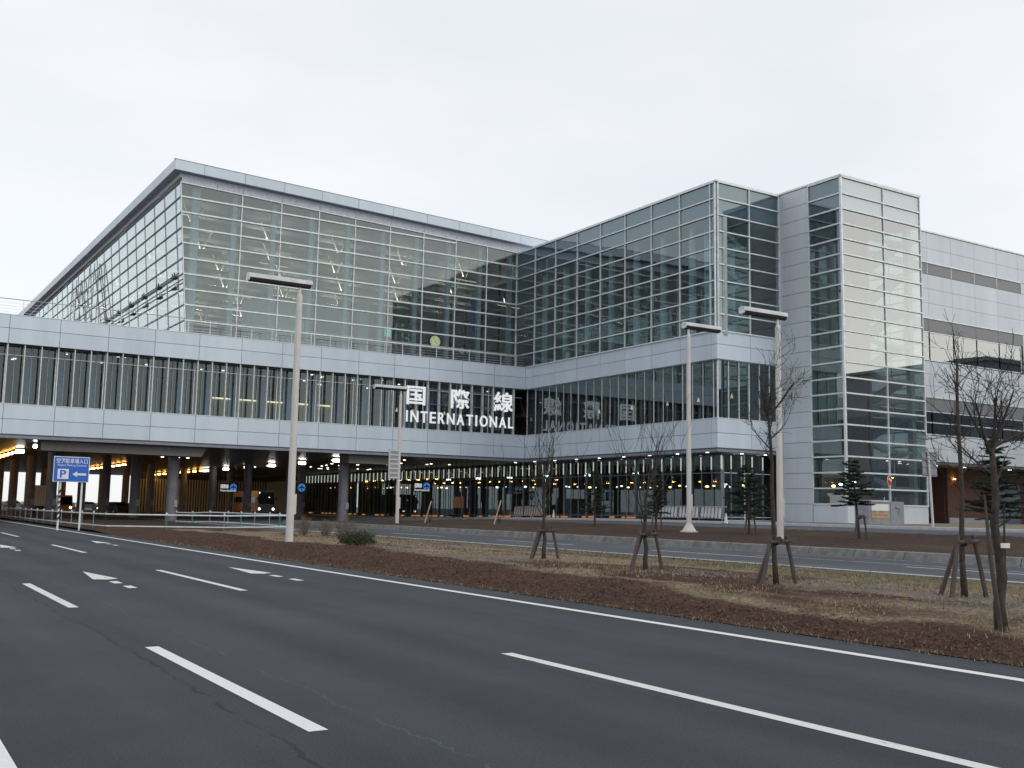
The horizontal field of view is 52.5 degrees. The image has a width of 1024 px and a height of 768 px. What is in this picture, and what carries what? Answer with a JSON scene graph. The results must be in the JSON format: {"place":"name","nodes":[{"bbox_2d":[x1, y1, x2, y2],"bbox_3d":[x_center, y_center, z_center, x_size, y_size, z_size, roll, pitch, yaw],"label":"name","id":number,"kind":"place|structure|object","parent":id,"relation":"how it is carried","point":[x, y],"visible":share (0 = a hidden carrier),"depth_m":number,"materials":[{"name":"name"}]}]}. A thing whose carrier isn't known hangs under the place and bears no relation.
{"place":"outdoors","nodes":[
{"label":"outdoors","id":0,"kind":"place"},
{"bbox_2d":[0,509,148,520],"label":"forecourt","id":1,"kind":"structure","parent":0,"point":[66,517],"depth_m":95.42,"materials":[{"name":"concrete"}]},
{"bbox_2d":[33,485,45,513],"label":"box truck","id":2,"kind":"object","parent":1,"relation":"on","point":[39,496],"visible":0.33,"depth_m":120.72,"materials":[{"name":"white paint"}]},
{"bbox_2d":[23,520,264,529],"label":"earth apron","id":3,"kind":"object","parent":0,"point":[140,523],"visible":0.74,"depth_m":69.44,"materials":[{"name":"brown soil"}]},
{"bbox_2d":[52,456,89,529],"bbox_3d":[-24.904,6.160,58.460,1.890,4.120,0.243,5,-8,-32],"label":"parking sign","id":4,"kind":"object","parent":3,"relation":"on","point":[70,469],"visible":1,"depth_m":58.52,"materials":[{"name":"blue metal"}]},
{"bbox_2d":[2,506,285,529],"bbox_3d":[-29.123,9.824,77.141,11.054,1.140,45.548,5,-8,-32],"label":"rail fence","id":5,"kind":"object","parent":3,"relation":"on","point":[176,515],"visible":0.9,"depth_m":62.69,"materials":[{"name":"metal"}]},
{"bbox_2d":[19,507,349,522],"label":"forecourt","id":6,"kind":"structure","parent":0,"point":[266,519],"depth_m":105.58,"materials":[{"name":"concrete"}]},
{"bbox_2d":[0,501,1023,767],"bbox_3d":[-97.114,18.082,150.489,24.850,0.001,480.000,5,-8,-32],"label":"road","id":7,"kind":"structure","parent":0,"point":[372,673],"depth_m":9.77,"materials":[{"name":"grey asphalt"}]},
{"bbox_2d":[0,158,780,520],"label":"terminal building","id":8,"kind":"structure","parent":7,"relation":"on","point":[152,394],"depth_m":97.56,"materials":[{"name":"metal"}]},
{"bbox_2d":[2,343,56,404],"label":"window","id":9,"kind":"structure","parent":8,"relation":"in","point":[6,356],"depth_m":79.83,"materials":[{"name":"grey metal"}]},
{"bbox_2d":[53,348,104,407],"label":"window","id":10,"kind":"structure","parent":8,"relation":"in","point":[57,356],"depth_m":81.72,"materials":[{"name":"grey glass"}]},
{"bbox_2d":[78,269,85,321],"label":"window","id":11,"kind":"structure","parent":8,"relation":"in","point":[81,275],"depth_m":124.42,"materials":[{"name":"clear glass"}]},
{"bbox_2d":[84,264,91,321],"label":"window","id":12,"kind":"structure","parent":8,"relation":"in","point":[86,270],"depth_m":121.90,"materials":[{"name":"clear glass"}]},
{"bbox_2d":[90,258,98,322],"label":"window","id":13,"kind":"structure","parent":8,"relation":"in","point":[95,260],"depth_m":118.67,"materials":[{"name":"clear glass"}]},
{"bbox_2d":[96,252,105,323],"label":"window","id":14,"kind":"structure","parent":8,"relation":"in","point":[100,259],"depth_m":115.55,"materials":[{"name":"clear glass"}]},
{"bbox_2d":[103,246,112,323],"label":"window","id":15,"kind":"structure","parent":8,"relation":"in","point":[108,299],"depth_m":112.63,"materials":[{"name":"clear glass"}]},
{"bbox_2d":[110,238,120,324],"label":"window","id":16,"kind":"structure","parent":8,"relation":"in","point":[115,268],"depth_m":109.48,"materials":[{"name":"clear glass"}]},
{"bbox_2d":[118,231,128,325],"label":"window","id":17,"kind":"structure","parent":8,"relation":"in","point":[123,258],"depth_m":106.45,"materials":[{"name":"clear glass"}]},
{"bbox_2d":[101,352,150,410],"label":"window","id":18,"kind":"structure","parent":8,"relation":"in","point":[105,368],"depth_m":83.60,"materials":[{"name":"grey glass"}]},
{"bbox_2d":[126,223,137,326],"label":"window","id":19,"kind":"structure","parent":8,"relation":"in","point":[131,231],"depth_m":103.50,"materials":[{"name":"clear glass"}]},
{"bbox_2d":[135,214,147,327],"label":"window","id":20,"kind":"structure","parent":8,"relation":"in","point":[140,248],"depth_m":100.50,"materials":[{"name":"clear glass"}]},
{"bbox_2d":[144,206,157,328],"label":"window","id":21,"kind":"structure","parent":8,"relation":"in","point":[149,227],"depth_m":97.40,"materials":[{"name":"clear glass"}]},
{"bbox_2d":[153,196,167,329],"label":"window","id":22,"kind":"structure","parent":8,"relation":"in","point":[160,236],"depth_m":94.40,"materials":[{"name":"clear glass"}]},
{"bbox_2d":[147,356,194,413],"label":"window","id":23,"kind":"structure","parent":8,"relation":"in","point":[168,359],"depth_m":85.49,"materials":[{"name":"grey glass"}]},
{"bbox_2d":[164,186,179,330],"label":"window","id":24,"kind":"structure","parent":8,"relation":"in","point":[171,254],"depth_m":91.39,"materials":[{"name":"clear glass"}]},
{"bbox_2d":[175,181,184,331],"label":"window","id":25,"kind":"structure","parent":8,"relation":"in","point":[178,192],"depth_m":89.25,"materials":[{"name":"clear glass"}]},
{"bbox_2d":[180,181,242,331],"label":"window","id":26,"kind":"structure","parent":8,"relation":"in","point":[185,320],"depth_m":89.61,"materials":[{"name":"grey glass"}]},
{"bbox_2d":[192,360,236,416],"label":"window","id":27,"kind":"structure","parent":8,"relation":"in","point":[212,363],"depth_m":87.37,"materials":[{"name":"grey metal"}]},
{"bbox_2d":[234,364,276,418],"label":"window","id":28,"kind":"structure","parent":8,"relation":"in","point":[267,368],"depth_m":89.25,"materials":[{"name":"grey metal"}]},
{"bbox_2d":[235,194,281,336],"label":"window","id":29,"kind":"structure","parent":8,"relation":"in","point":[242,207],"depth_m":91.81,"materials":[{"name":"grey glass"}]},
{"bbox_2d":[275,368,315,421],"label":"window","id":30,"kind":"structure","parent":8,"relation":"in","point":[280,377],"depth_m":91.27,"materials":[{"name":"grey metal"}]},
{"bbox_2d":[275,202,319,340],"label":"window","id":31,"kind":"structure","parent":8,"relation":"in","point":[282,202],"depth_m":93.76,"materials":[{"name":"grey glass"}]},
{"bbox_2d":[314,371,352,423],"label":"window","id":32,"kind":"structure","parent":8,"relation":"in","point":[344,386],"depth_m":93.05,"materials":[{"name":"grey metal"}]},
{"bbox_2d":[313,210,355,344],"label":"window","id":33,"kind":"structure","parent":8,"relation":"in","point":[315,320],"depth_m":95.61,"materials":[{"name":"grey glass"}]},
{"bbox_2d":[351,375,383,425],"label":"window","id":34,"kind":"structure","parent":8,"relation":"in","point":[356,396],"depth_m":94.89,"materials":[{"name":"grey metal"}]},
{"bbox_2d":[350,218,390,348],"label":"window","id":35,"kind":"structure","parent":8,"relation":"in","point":[356,218],"depth_m":97.47,"materials":[{"name":"grey glass"}]},
{"bbox_2d":[386,225,423,352],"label":"window","id":36,"kind":"structure","parent":8,"relation":"in","point":[391,225],"depth_m":99.42,"materials":[{"name":"grey glass"}]},
{"bbox_2d":[387,378,422,427],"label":"window","id":37,"kind":"structure","parent":8,"relation":"in","point":[405,382],"depth_m":96.66,"materials":[{"name":"grey metal"}]},
{"bbox_2d":[413,465,430,491],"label":"hanging sign","id":38,"kind":"object","parent":8,"relation":"hanging from","point":[418,486],"visible":1,"depth_m":111.46,"materials":[{"name":"black plastic"}]},
{"bbox_2d":[420,232,456,355],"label":"window","id":39,"kind":"structure","parent":8,"relation":"in","point":[423,265],"depth_m":101.27,"materials":[{"name":"grey glass"}]},
{"bbox_2d":[422,381,454,430],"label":"window","id":40,"kind":"structure","parent":8,"relation":"in","point":[428,390],"depth_m":98.64,"materials":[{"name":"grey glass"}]},
{"bbox_2d":[406,385,512,428],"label":"facade lettering","id":41,"kind":"object","parent":8,"relation":"attached to","point":[507,405],"visible":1,"depth_m":99.06},
{"bbox_2d":[452,239,487,359],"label":"window","id":42,"kind":"structure","parent":8,"relation":"in","point":[457,239],"depth_m":103.08,"materials":[{"name":"grey glass"}]},
{"bbox_2d":[455,384,488,432],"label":"window","id":43,"kind":"structure","parent":8,"relation":"in","point":[461,387],"depth_m":100.56,"materials":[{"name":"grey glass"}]},
{"bbox_2d":[484,246,517,365],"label":"window","id":44,"kind":"structure","parent":8,"relation":"in","point":[488,246],"depth_m":105.11,"materials":[{"name":"grey glass"}]},
{"bbox_2d":[487,387,518,434],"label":"window","id":45,"kind":"structure","parent":8,"relation":"in","point":[503,389],"depth_m":102.42,"materials":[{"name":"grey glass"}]},
{"bbox_2d":[514,247,536,367],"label":"window","id":46,"kind":"structure","parent":8,"relation":"in","point":[526,259],"depth_m":105.36,"materials":[{"name":"grey glass"}]},
{"bbox_2d":[533,240,554,365],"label":"window","id":47,"kind":"structure","parent":8,"relation":"in","point":[545,252],"depth_m":102.55,"materials":[{"name":"grey glass"}]},
{"bbox_2d":[543,461,564,517],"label":"window","id":48,"kind":"structure","parent":8,"relation":"in","point":[549,461],"depth_m":99.42,"materials":[{"name":"black glass"}]},
{"bbox_2d":[554,232,578,361],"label":"window","id":49,"kind":"structure","parent":8,"relation":"in","point":[566,246],"depth_m":99.51,"materials":[{"name":"grey glass"}]},
{"bbox_2d":[576,223,599,357],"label":"window","id":50,"kind":"structure","parent":8,"relation":"in","point":[588,239],"depth_m":96.45,"materials":[{"name":"grey glass"}]},
{"bbox_2d":[599,214,626,352],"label":"window","id":51,"kind":"structure","parent":8,"relation":"in","point":[612,230],"depth_m":93.37,"materials":[{"name":"grey glass"}]},
{"bbox_2d":[610,457,636,518],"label":"window","id":52,"kind":"structure","parent":8,"relation":"in","point":[618,475],"depth_m":90.94,"materials":[{"name":"black glass"}]},
{"bbox_2d":[624,204,651,348],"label":"window","id":53,"kind":"structure","parent":8,"relation":"in","point":[639,220],"depth_m":90.34,"materials":[{"name":"grey glass"}]},
{"bbox_2d":[651,194,678,342],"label":"window","id":54,"kind":"structure","parent":8,"relation":"in","point":[664,215],"depth_m":87.33,"materials":[{"name":"clear glass"}]},
{"bbox_2d":[679,183,711,337],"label":"window","id":55,"kind":"structure","parent":8,"relation":"in","point":[693,205],"depth_m":84.29,"materials":[{"name":"clear glass"}]},
{"bbox_2d":[692,452,724,520],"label":"window","id":56,"kind":"structure","parent":8,"relation":"in","point":[721,452],"depth_m":81.80,"materials":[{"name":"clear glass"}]},
{"bbox_2d":[709,181,716,325],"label":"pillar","id":57,"kind":"structure","parent":8,"relation":"in","point":[712,185],"depth_m":81.90,"materials":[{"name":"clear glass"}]},
{"bbox_2d":[717,359,747,419],"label":"window","id":58,"kind":"structure","parent":8,"relation":"in","point":[717,359],"depth_m":81.08,"materials":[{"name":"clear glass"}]},
{"bbox_2d":[716,181,750,334],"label":"window","id":59,"kind":"structure","parent":8,"relation":"in","point":[731,200],"depth_m":82.76,"materials":[{"name":"clear glass"}]},
{"bbox_2d":[720,453,763,520],"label":"window","id":60,"kind":"structure","parent":8,"relation":"in","point":[741,517],"depth_m":81.62,"materials":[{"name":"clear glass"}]},
{"bbox_2d":[747,189,780,338],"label":"window","id":61,"kind":"structure","parent":8,"relation":"in","point":[763,208],"depth_m":84.68,"materials":[{"name":"clear glass"}]},
{"bbox_2d":[0,520,1023,767],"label":"road markings","id":62,"kind":"object","parent":7,"relation":"on","point":[6,760],"visible":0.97,"depth_m":9.81,"materials":[{"name":"paint"}]},
{"bbox_2d":[0,0,1023,506],"label":"sky","id":63,"kind":"structure","parent":0,"point":[548,120],"materials":[{"name":"white"}]},
{"bbox_2d":[1,507,1023,582],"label":"side road","id":64,"kind":"structure","parent":0,"point":[894,566],"depth_m":36.69,"materials":[{"name":"grey asphalt"}]},
{"bbox_2d":[55,495,72,512],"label":"minibus","id":65,"kind":"object","parent":64,"relation":"on","point":[66,503],"visible":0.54,"depth_m":129.74,"materials":[{"name":"glass"}]},
{"bbox_2d":[97,502,128,513],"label":"parked car","id":66,"kind":"object","parent":64,"relation":"on","point":[114,507],"visible":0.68,"depth_m":119.96,"materials":[{"name":"black metal"}]},
{"bbox_2d":[85,513,1023,582],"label":"side road markings","id":67,"kind":"object","parent":64,"relation":"on","point":[690,552],"visible":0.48,"depth_m":34.98,"materials":[{"name":"paint"}]},
{"bbox_2d":[283,520,1023,566],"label":"kerb","id":68,"kind":"structure","parent":64,"relation":"on","point":[922,556],"depth_m":40.40,"materials":[{"name":"concrete"}]},
{"bbox_2d":[85,508,1023,536],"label":"carriageway","id":69,"kind":"structure","parent":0,"point":[365,519],"depth_m":65.42,"materials":[{"name":"grey asphalt"}]},
{"bbox_2d":[233,491,276,513],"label":"bus","id":70,"kind":"object","parent":69,"relation":"on","point":[262,501],"visible":0.9,"depth_m":139.42,"materials":[{"name":"paint"}]},
{"bbox_2d":[236,511,1023,532],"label":"pavement kerb","id":71,"kind":"structure","parent":69,"relation":"on","point":[878,526],"depth_m":72.62,"materials":[{"name":"grey concrete"}]},
{"bbox_2d":[403,517,1023,537],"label":"bank kerb","id":72,"kind":"structure","parent":69,"relation":"on","point":[412,518],"depth_m":55.28,"materials":[{"name":"concrete"}]},
{"bbox_2d":[95,529,1023,667],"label":"verge","id":73,"kind":"structure","parent":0,"point":[676,584],"depth_m":19.25,"materials":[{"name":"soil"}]},
{"bbox_2d":[246,272,312,541],"bbox_3d":[-8.875,1.000,38.714,2.510,10.230,0.340,5,-8,-32],"label":"street lamp","id":74,"kind":"object","parent":73,"relation":"on","point":[288,282],"visible":0.92,"depth_m":39.01,"materials":[{"name":"metal"}]},
{"bbox_2d":[334,528,377,545],"bbox_3d":[-5.284,5.228,35.514,1.646,0.631,1.231,5,-8,-32],"label":"shrub","id":75,"kind":"object","parent":73,"relation":"on","point":[359,538],"visible":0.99,"depth_m":35.30,"materials":[{"name":"green plant"}]},
{"bbox_2d":[493,389,591,558],"bbox_3d":[0.743,2.504,27.605,2.092,4.596,2.090,5,-8,-32],"label":"bare tree","id":76,"kind":"object","parent":73,"relation":"on","point":[544,512],"visible":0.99,"depth_m":27.69,"materials":[{"name":"brown plant"}]},
{"bbox_2d":[530,526,558,558],"bbox_3d":[0.736,4.289,27.722,1.017,1.007,0.599,5,-8,-32],"label":"prop","id":77,"kind":"object","parent":73,"relation":"on","point":[537,539],"visible":0.85,"depth_m":27.69,"materials":[{"name":"brown wood"}]},
{"bbox_2d":[165,534,1023,655],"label":"mulch chips","id":78,"kind":"object","parent":73,"relation":"on","point":[766,610],"visible":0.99,"depth_m":21.32,"materials":[{"name":"brown wood"}]},
{"bbox_2d":[586,371,691,570],"bbox_3d":[2.871,2.005,23.252,2.283,4.607,2.697,0,-7,11],"label":"bare tree","id":79,"kind":"object","parent":73,"relation":"on","point":[646,549],"visible":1,"depth_m":23.18,"materials":[{"name":"brown plant"}]},
{"bbox_2d":[629,528,663,571],"bbox_3d":[2.861,3.760,23.243,1.017,1.046,0.599,5,-8,-32],"label":"prop","id":80,"kind":"object","parent":73,"relation":"on","point":[641,534],"visible":0.84,"depth_m":23.18,"materials":[{"name":"brown wood"}]},
{"bbox_2d":[275,529,1023,584],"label":"side kerb","id":81,"kind":"structure","parent":73,"relation":"on","point":[712,560],"depth_m":29.08,"materials":[{"name":"concrete"}]},
{"bbox_2d":[755,535,796,585],"bbox_3d":[4.857,3.365,19.617,1.017,1.027,0.599,5,-8,-32],"label":"prop","id":82,"kind":"object","parent":73,"relation":"on","point":[762,573],"visible":0.83,"depth_m":19.58,"materials":[{"name":"brown wood"}]},
{"bbox_2d":[730,321,823,583],"bbox_3d":[4.888,1.395,19.734,1.621,5.047,1.788,5,-8,-32],"label":"bare tree","id":83,"kind":"object","parent":73,"relation":"on","point":[769,412],"visible":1,"depth_m":19.62,"materials":[{"name":"brown plant"}]},
{"bbox_2d":[904,309,997,596],"bbox_3d":[7.316,1.222,17.419,1.927,4.931,1.322,5,-8,-32],"label":"bare tree","id":84,"kind":"object","parent":73,"relation":"on","point":[963,584],"visible":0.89,"depth_m":17.34,"materials":[{"name":"brown plant"}]},
{"bbox_2d":[938,534,988,597],"bbox_3d":[7.357,3.070,17.250,1.078,1.146,0.600,5,-8,-32],"label":"prop","id":85,"kind":"object","parent":73,"relation":"on","point":[964,541],"visible":0.83,"depth_m":17.24,"materials":[{"name":"brown wood"}]},
{"bbox_2d":[916,329,1023,630],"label":"bare tree","id":86,"kind":"object","parent":73,"relation":"on","point":[1000,565],"visible":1,"depth_m":13.24,"materials":[{"name":"brown plant"}]},
{"bbox_2d":[983,494,1009,631],"bbox_3d":[6.264,2.318,13.219,0.588,1.804,0.205,7,-9,-41],"label":"wooden prop","id":87,"kind":"object","parent":73,"relation":"on","point":[1004,545],"visible":0.73,"depth_m":13.07,"materials":[{"name":"brown wood"}]},
{"bbox_2d":[270,511,1023,528],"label":"pavement","id":88,"kind":"structure","parent":0,"point":[357,514],"depth_m":86.84,"materials":[{"name":"grey concrete"}]},
{"bbox_2d":[775,173,928,523],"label":"stair tower","id":89,"kind":"structure","parent":88,"relation":"on","point":[830,227],"depth_m":83.11,"materials":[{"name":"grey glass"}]},
{"bbox_2d":[807,176,845,504],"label":"window","id":90,"kind":"structure","parent":89,"relation":"in","point":[830,187],"depth_m":81.26,"materials":[{"name":"grey glass"}]},
{"bbox_2d":[842,176,890,500],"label":"window","id":91,"kind":"structure","parent":89,"relation":"in","point":[858,197],"depth_m":81.28,"materials":[{"name":"grey glass"}]},
{"bbox_2d":[869,227,893,491],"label":"window","id":92,"kind":"structure","parent":89,"relation":"in","point":[879,235],"depth_m":87.71,"materials":[{"name":"clear glass"}]},
{"bbox_2d":[880,187,928,506],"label":"window","id":93,"kind":"structure","parent":89,"relation":"in","point":[899,208],"depth_m":83.66,"materials":[{"name":"grey glass"}]},
{"bbox_2d":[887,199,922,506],"bbox_3d":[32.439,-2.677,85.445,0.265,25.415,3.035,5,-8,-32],"label":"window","id":94,"kind":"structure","parent":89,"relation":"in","point":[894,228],"depth_m":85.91,"materials":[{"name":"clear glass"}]},
{"bbox_2d":[817,523,1023,528],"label":"lawn","id":95,"kind":"structure","parent":88,"relation":"on","point":[984,526],"depth_m":71.08,"materials":[{"name":"brown plant"}]},
{"bbox_2d":[854,497,903,524],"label":"notice cabinet","id":96,"kind":"object","parent":95,"relation":"on","point":[877,513],"visible":0.95,"depth_m":71.08,"materials":[{"name":"metal"}]},
{"bbox_2d":[922,448,937,526],"bbox_3d":[25.620,6.423,63.410,1.390,4.958,0.225,5,-8,-32],"label":"road sign","id":97,"kind":"object","parent":95,"relation":"on","point":[929,470],"visible":0.84,"depth_m":63.39,"materials":[{"name":"metal"}]},
{"bbox_2d":[868,229,1023,523],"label":"office building","id":98,"kind":"structure","parent":88,"relation":"on","point":[976,289],"depth_m":98.97,"materials":[{"name":"metal"}]},
{"bbox_2d":[999,484,1020,523],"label":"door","id":99,"kind":"structure","parent":98,"relation":"in","point":[1013,521],"depth_m":103.86,"materials":[{"name":"grey glass"}]},
{"bbox_2d":[340,519,1023,556],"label":"embankment","id":100,"kind":"structure","parent":0,"point":[929,543],"depth_m":45.22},
{"bbox_2d":[373,384,407,522],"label":"street lamp","id":101,"kind":"object","parent":100,"relation":"on","point":[394,464],"visible":0.94,"depth_m":71.10,"materials":[{"name":"metal"}]},
{"bbox_2d":[580,470,611,525],"bbox_3d":[4.717,6.505,59.219,1.645,3.274,1.778,5,-8,-32],"label":"fir tree","id":102,"kind":"object","parent":100,"relation":"on","point":[594,503],"visible":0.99,"depth_m":59.03,"materials":[{"name":"green plant"}]},
{"bbox_2d":[640,471,671,531],"bbox_3d":[7.018,5.774,50.898,1.547,3.066,1.754,-1,-7,20],"label":"fir tree","id":103,"kind":"object","parent":100,"relation":"on","point":[659,509],"visible":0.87,"depth_m":50.80,"materials":[{"name":"green plant"}]},
{"bbox_2d":[680,322,721,532],"bbox_3d":[9.055,2.191,49.678,2.420,10.280,0.840,5,-8,-32],"label":"street lamp","id":104,"kind":"object","parent":100,"relation":"on","point":[688,526],"visible":0.95,"depth_m":49.28,"materials":[{"name":"metal"}]},
{"bbox_2d":[723,465,775,533],"bbox_3d":[10.512,5.200,46.617,2.348,3.220,2.143,8,-9,-43],"label":"fir tree","id":105,"kind":"object","parent":100,"relation":"on","point":[740,493],"visible":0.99,"depth_m":46.45,"materials":[{"name":"green plant"}]},
{"bbox_2d":[739,306,787,538],"bbox_3d":[10.294,1.769,42.250,2.510,9.780,0.340,5,-8,-32],"label":"street lamp","id":106,"kind":"object","parent":100,"relation":"on","point":[764,313],"visible":0.91,"depth_m":42.49,"materials":[{"name":"metal"}]},
{"bbox_2d":[831,458,875,538],"bbox_3d":[13.501,4.569,40.926,1.570,3.258,1.887,5,-8,-32],"label":"fir tree","id":107,"kind":"object","parent":100,"relation":"on","point":[854,495],"visible":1,"depth_m":40.90,"materials":[{"name":"green plant"}]},
{"bbox_2d":[956,436,1023,524],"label":"fir tree","id":108,"kind":"object","parent":100,"relation":"on","point":[1001,481],"visible":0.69,"depth_m":40.68,"materials":[{"name":"green plant"}]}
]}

